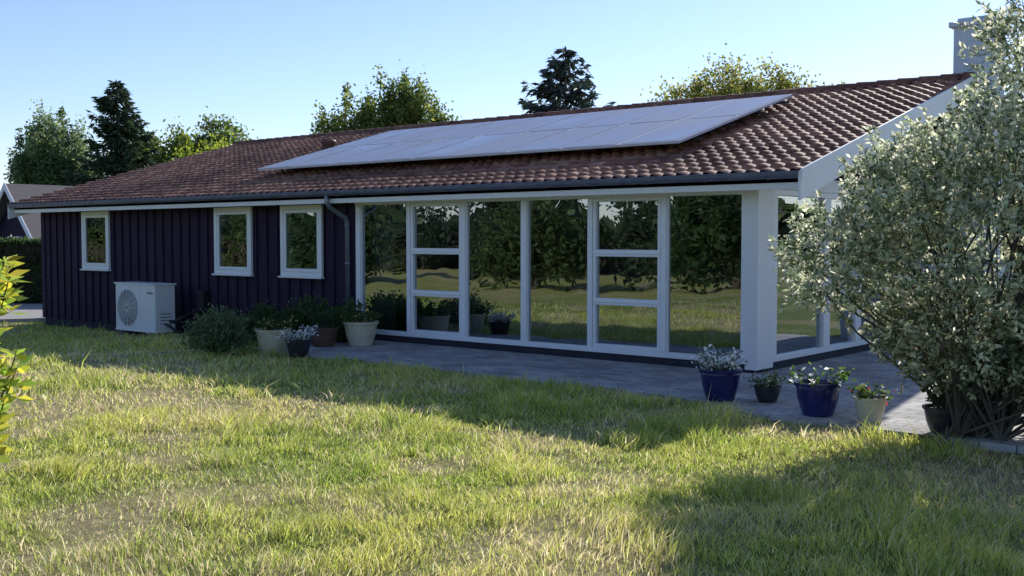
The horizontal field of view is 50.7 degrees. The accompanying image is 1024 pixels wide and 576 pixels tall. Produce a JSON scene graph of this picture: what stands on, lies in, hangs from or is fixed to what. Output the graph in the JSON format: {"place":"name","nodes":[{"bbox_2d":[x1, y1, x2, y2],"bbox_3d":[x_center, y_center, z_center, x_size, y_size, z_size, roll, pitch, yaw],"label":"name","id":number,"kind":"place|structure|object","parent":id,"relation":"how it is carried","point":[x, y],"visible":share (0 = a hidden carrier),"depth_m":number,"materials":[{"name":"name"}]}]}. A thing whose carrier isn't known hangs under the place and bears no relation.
{"place":"outdoors","nodes":[
{"label":"outdoors","id":0,"kind":"place"},
{"bbox_2d":[0,303,45,322],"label":"gravel driveway","id":1,"kind":"structure","parent":0,"point":[33,311],"depth_m":25.43,"materials":[{"name":"grey gravel"}]},
{"bbox_2d":[86,209,317,272],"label":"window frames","id":2,"kind":"structure","parent":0,"point":[303,240],"depth_m":19.00,"materials":[{"name":"clear glass"}]},
{"bbox_2d":[220,213,290,267],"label":"window curtains","id":3,"kind":"object","parent":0,"point":[288,240],"depth_m":18.19,"materials":[{"name":"white fabric"}]},
{"bbox_2d":[0,270,1023,575],"bbox_3d":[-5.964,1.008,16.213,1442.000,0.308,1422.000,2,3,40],"label":"lawn ground","id":4,"kind":"structure","parent":0,"point":[110,518],"depth_m":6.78,"materials":[{"name":"green plant"}]},
{"bbox_2d":[0,207,27,238],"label":"walls","id":5,"kind":"structure","parent":4,"relation":"on","point":[13,227],"depth_m":35.14,"materials":[{"name":"black wood"}]},
{"bbox_2d":[0,183,74,238],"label":"roof","id":6,"kind":"structure","parent":5,"relation":"on","point":[18,192],"depth_m":34.80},
{"bbox_2d":[0,182,32,238],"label":"bargeboards","id":7,"kind":"object","parent":6,"relation":"attached to","point":[10,198],"visible":0.58,"depth_m":34.30,"materials":[{"name":"white paint"}]},
{"bbox_2d":[0,254,37,462],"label":"yellow leaved shrub","id":8,"kind":"object","parent":4,"relation":"on","point":[8,291],"visible":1,"depth_m":3.50,"materials":[{"name":"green plant"}]},
{"bbox_2d":[0,235,41,303],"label":"garden hedge","id":9,"kind":"object","parent":4,"relation":"on","point":[29,250],"visible":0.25,"depth_m":29.69,"materials":[{"name":"green plant"}]},
{"bbox_2d":[3,99,98,185],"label":"birch tree","id":10,"kind":"object","parent":4,"relation":"on","point":[43,158],"visible":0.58,"depth_m":44.08,"materials":[{"name":"green plant"}]},
{"bbox_2d":[60,79,160,184],"bbox_3d":[-14.550,-3.711,39.761,5.177,7.901,4.957,2,3,40],"label":"spruce tree","id":11,"kind":"object","parent":4,"relation":"on","point":[121,157],"visible":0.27,"depth_m":39.34,"materials":[{"name":"green plant"}]},
{"bbox_2d":[107,116,202,175],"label":"garden tree","id":12,"kind":"object","parent":4,"relation":"on","point":[157,142],"visible":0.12,"depth_m":44.11,"materials":[{"name":"green plant"}]},
{"bbox_2d":[114,281,207,336],"bbox_3d":[-6.488,0.394,19.919,1.780,0.985,0.840,2,3,40],"label":"heat pump unit","id":13,"kind":"object","parent":4,"relation":"on","point":[146,308],"visible":0.98,"depth_m":19.60,"materials":[{"name":"white plastic"}]},
{"bbox_2d":[162,129,237,162],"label":"garden tree","id":14,"kind":"object","parent":4,"relation":"on","point":[181,154],"visible":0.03,"depth_m":41.79,"materials":[{"name":"green plant"}]},
{"bbox_2d":[178,302,256,355],"bbox_3d":[-4.106,0.572,15.191,1.084,0.762,1.096,2,3,40],"label":"juniper shrub","id":15,"kind":"object","parent":4,"relation":"on","point":[220,332],"visible":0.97,"depth_m":15.04,"materials":[{"name":"green plant"}]},
{"bbox_2d":[182,106,257,151],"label":"garden tree","id":16,"kind":"object","parent":4,"relation":"on","point":[226,127],"visible":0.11,"depth_m":44.19,"materials":[{"name":"green plant"}]},
{"bbox_2d":[240,299,297,342],"bbox_3d":[-3.684,0.531,16.242,0.968,0.718,1.004,2,3,40],"label":"evergreen shrub","id":17,"kind":"object","parent":4,"relation":"on","point":[266,310],"visible":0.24,"depth_m":16.13,"materials":[{"name":"green plant"}]},
{"bbox_2d":[250,313,301,354],"bbox_3d":[-3.368,0.640,15.194,0.673,0.587,0.703,2,3,40],"label":"cream flower pot","id":18,"kind":"object","parent":4,"relation":"on","point":[267,333],"visible":0.98,"depth_m":15.03,"materials":[{"name":"ceramic"}]},
{"bbox_2d":[275,324,318,357],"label":"dark flower pot","id":19,"kind":"object","parent":4,"relation":"on","point":[298,345],"visible":0.99,"depth_m":14.70,"materials":[{"name":"ceramic"}]},
{"bbox_2d":[279,291,336,337],"bbox_3d":[-3.176,0.461,16.703,1.071,0.804,1.070,2,3,40],"label":"evergreen shrub","id":20,"kind":"object","parent":4,"relation":"on","point":[296,311],"visible":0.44,"depth_m":16.54,"materials":[{"name":"green plant"}]},
{"bbox_2d":[328,297,366,341],"bbox_3d":[-2.544,0.498,16.580,0.830,0.761,0.815,1,3,12],"label":"evergreen shrub","id":21,"kind":"object","parent":4,"relation":"on","point":[351,309],"visible":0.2,"depth_m":16.48,"materials":[{"name":"green plant"}]},
{"bbox_2d":[309,59,462,133],"bbox_3d":[-3.733,-3.141,32.272,4.448,7.442,3.138,-1,3,-25],"label":"birch tree","id":22,"kind":"object","parent":4,"relation":"on","point":[403,107],"visible":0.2,"depth_m":31.85,"materials":[{"name":"green plant"}]},
{"bbox_2d":[46,317,916,372],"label":"plinth","id":23,"kind":"structure","parent":4,"relation":"on","point":[602,356],"depth_m":14.70,"materials":[{"name":"grey concrete"}]},
{"bbox_2d":[52,192,877,335],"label":"walls","id":24,"kind":"structure","parent":23,"relation":"on","point":[56,193],"depth_m":17.27,"materials":[{"name":"white paint"}]},
{"bbox_2d":[396,311,869,356],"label":"interior floor","id":25,"kind":"structure","parent":23,"relation":"on","point":[793,335],"depth_m":16.76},
{"bbox_2d":[431,278,568,331],"bbox_3d":[-0.228,0.254,17.910,1.200,0.750,2.400,2,3,40],"label":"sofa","id":26,"kind":"object","parent":25,"relation":"on","point":[495,304],"visible":0.81,"depth_m":17.65,"materials":[{"name":"grey fabric"}]},
{"bbox_2d":[366,195,876,336],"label":"interior walls","id":27,"kind":"structure","parent":25,"relation":"on","point":[705,239],"depth_m":20.48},
{"bbox_2d":[373,205,395,329],"bbox_3d":[-2.011,-0.330,16.998,0.492,2.020,0.059,2,3,40],"label":"window pane","id":28,"kind":"structure","parent":27,"relation":"hanging from","point":[384,241],"depth_m":16.97,"materials":[{"name":"clear glass"}]},
{"bbox_2d":[355,189,887,363],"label":"conservatory frames","id":29,"kind":"structure","parent":25,"relation":"on","point":[662,254],"depth_m":14.20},
{"bbox_2d":[600,274,736,342],"bbox_3d":[2.454,0.277,16.520,1.700,0.910,1.940,2,3,40],"label":"dining furniture","id":30,"kind":"object","parent":25,"relation":"on","point":[722,290],"visible":0.85,"depth_m":16.29,"materials":[{"name":"brown wood"}]},
{"bbox_2d":[745,180,875,370],"bbox_3d":[4.112,-0.258,14.218,0.160,2.310,4.075,2,3,40],"label":"corner post and beam","id":31,"kind":"object","parent":23,"relation":"on","point":[759,281],"visible":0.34,"depth_m":12.70,"materials":[{"name":"white paint"}]},
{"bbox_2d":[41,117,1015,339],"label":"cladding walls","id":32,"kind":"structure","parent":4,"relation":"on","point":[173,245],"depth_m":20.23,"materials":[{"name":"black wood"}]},
{"bbox_2d":[80,204,324,278],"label":"window frames","id":33,"kind":"structure","parent":32,"relation":"in","point":[288,273],"depth_m":18.80,"materials":[{"name":"white wood"}]},
{"bbox_2d":[324,195,350,306],"bbox_3d":[-2.739,-0.354,16.977,0.091,2.190,0.504,2,3,40],"label":"downpipe","id":34,"kind":"object","parent":32,"relation":"attached to","point":[347,240],"visible":0.77,"depth_m":17.09,"materials":[{"name":"metal"}]},
{"bbox_2d":[15,110,1023,209],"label":"roof deck","id":35,"kind":"structure","parent":32,"relation":"on","point":[706,183],"depth_m":15.76,"materials":[{"name":"white wood"}]},
{"bbox_2d":[7,170,797,208],"bbox_3d":[-3.876,-1.497,17.598,18.250,0.098,0.148,2,3,40],"label":"gutter","id":36,"kind":"object","parent":35,"relation":"attached to","point":[705,178],"visible":1,"depth_m":14.85,"materials":[{"name":"metal"}]},
{"bbox_2d":[14,178,797,212],"bbox_3d":[-3.647,-1.474,17.867,18.200,0.215,0.560,2,3,40],"label":"fascia board","id":37,"kind":"object","parent":35,"relation":"attached to","point":[678,188],"visible":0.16,"depth_m":14.94,"materials":[{"name":"white paint"}]},
{"bbox_2d":[7,77,967,203],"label":"roof tiles","id":38,"kind":"object","parent":35,"relation":"on","point":[799,131],"visible":0.71,"depth_m":15.93,"materials":[{"name":"brown tile"}]},
{"bbox_2d":[320,139,336,149],"bbox_3d":[-3.737,-2.833,21.997,0.340,0.400,0.340,2,3,40],"label":"roof vent","id":39,"kind":"object","parent":38,"relation":"on","point":[328,143],"visible":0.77,"depth_m":21.87,"materials":[{"name":"metal"}]},
{"bbox_2d":[8,77,1020,218],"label":"bargeboards","id":40,"kind":"object","parent":35,"relation":"attached to","point":[817,174],"visible":0.42,"depth_m":12.92,"materials":[{"name":"white paint"}]},
{"bbox_2d":[258,94,792,171],"bbox_3d":[-0.168,-2.548,18.166,9.100,1.007,3.340,2,3,40],"label":"solar panel array","id":41,"kind":"object","parent":35,"relation":"on","point":[670,124],"visible":1,"depth_m":17.26,"materials":[{"name":"glass"}]},
{"bbox_2d":[233,72,974,143],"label":"ridge tiles","id":42,"kind":"object","parent":35,"relation":"on","point":[804,89],"visible":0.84,"depth_m":19.68,"materials":[{"name":"tile"}]},
{"bbox_2d":[518,46,615,113],"bbox_3d":[1.183,-2.939,29.998,6.682,7.524,6.466,2,3,40],"label":"spruce tree","id":43,"kind":"object","parent":4,"relation":"on","point":[555,94],"visible":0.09,"depth_m":29.80,"materials":[{"name":"green plant"}]},
{"bbox_2d":[640,43,844,102],"bbox_3d":[7.456,-3.639,33.874,8.084,8.020,5.005,-1,3,-16],"label":"garden tree","id":44,"kind":"object","parent":4,"relation":"on","point":[731,84],"visible":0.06,"depth_m":33.19,"materials":[{"name":"green plant"}]},
{"bbox_2d":[767,0,1023,440],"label":"variegated shrub","id":45,"kind":"object","parent":4,"relation":"on","point":[986,384],"visible":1,"depth_m":8.37,"materials":[{"name":"green plant"}]},
{"bbox_2d":[919,15,1013,340],"bbox_3d":[7.031,-1.586,16.656,1.150,5.040,0.900,2,3,40],"label":"chimney","id":46,"kind":"object","parent":4,"relation":"on","point":[969,41],"visible":0.24,"depth_m":16.31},
{"bbox_2d":[0,0,1023,189],"label":"sky","id":47,"kind":"structure","parent":0,"point":[263,64],"materials":[{"name":"blue"}]},
{"bbox_2d":[251,340,1023,453],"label":"paved terrace","id":48,"kind":"structure","parent":0,"point":[784,407],"depth_m":12.50,"materials":[{"name":"stone"}]},
{"bbox_2d":[301,303,346,346],"bbox_3d":[-2.787,0.543,15.868,0.751,0.629,0.605,2,3,40],"label":"brown flower pot","id":49,"kind":"object","parent":48,"relation":"on","point":[327,336],"visible":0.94,"depth_m":15.76,"materials":[{"name":"ceramic"}]},
{"bbox_2d":[335,310,383,346],"bbox_3d":[-2.246,0.588,15.954,0.699,0.531,0.740,-1,3,-19],"label":"cream flower pot","id":50,"kind":"object","parent":48,"relation":"on","point":[359,332],"visible":0.98,"depth_m":15.81,"materials":[{"name":"ceramic"}]},
{"bbox_2d":[686,344,748,401],"bbox_3d":[2.016,0.825,10.594,0.584,0.550,0.585,1,3,23],"label":"blue flower pot","id":51,"kind":"object","parent":48,"relation":"on","point":[722,377],"visible":1,"depth_m":10.46,"materials":[{"name":"ceramic"}]},
{"bbox_2d":[743,369,787,402],"bbox_3d":[2.454,0.942,10.499,0.384,0.324,0.444,2,3,40],"label":"flower pot","id":52,"kind":"object","parent":48,"relation":"on","point":[766,391],"visible":1,"depth_m":10.41,"materials":[{"name":"ceramic"}]},
{"bbox_2d":[787,361,854,416],"bbox_3d":[2.705,0.890,9.643,0.637,0.506,0.546,2,3,40],"label":"blue flower pot","id":53,"kind":"object","parent":48,"relation":"on","point":[817,396],"visible":1,"depth_m":9.56,"materials":[{"name":"ceramic"}]},
{"bbox_2d":[847,379,894,423],"bbox_3d":[3.090,0.980,9.324,0.400,0.356,0.364,1,3,18],"label":"cream flower pot","id":54,"kind":"object","parent":48,"relation":"on","point":[866,402],"visible":0.97,"depth_m":9.25,"materials":[{"name":"ceramic"}]},
{"bbox_2d":[909,373,961,434],"bbox_3d":[3.534,0.940,8.850,0.459,0.481,0.509,0,3,-7],"label":"dark flower pot","id":55,"kind":"object","parent":48,"relation":"on","point":[939,419],"visible":0.41,"depth_m":8.71,"materials":[{"name":"ceramic"}]},
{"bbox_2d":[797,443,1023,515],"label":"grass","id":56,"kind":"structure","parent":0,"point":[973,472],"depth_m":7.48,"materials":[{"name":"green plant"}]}
]}

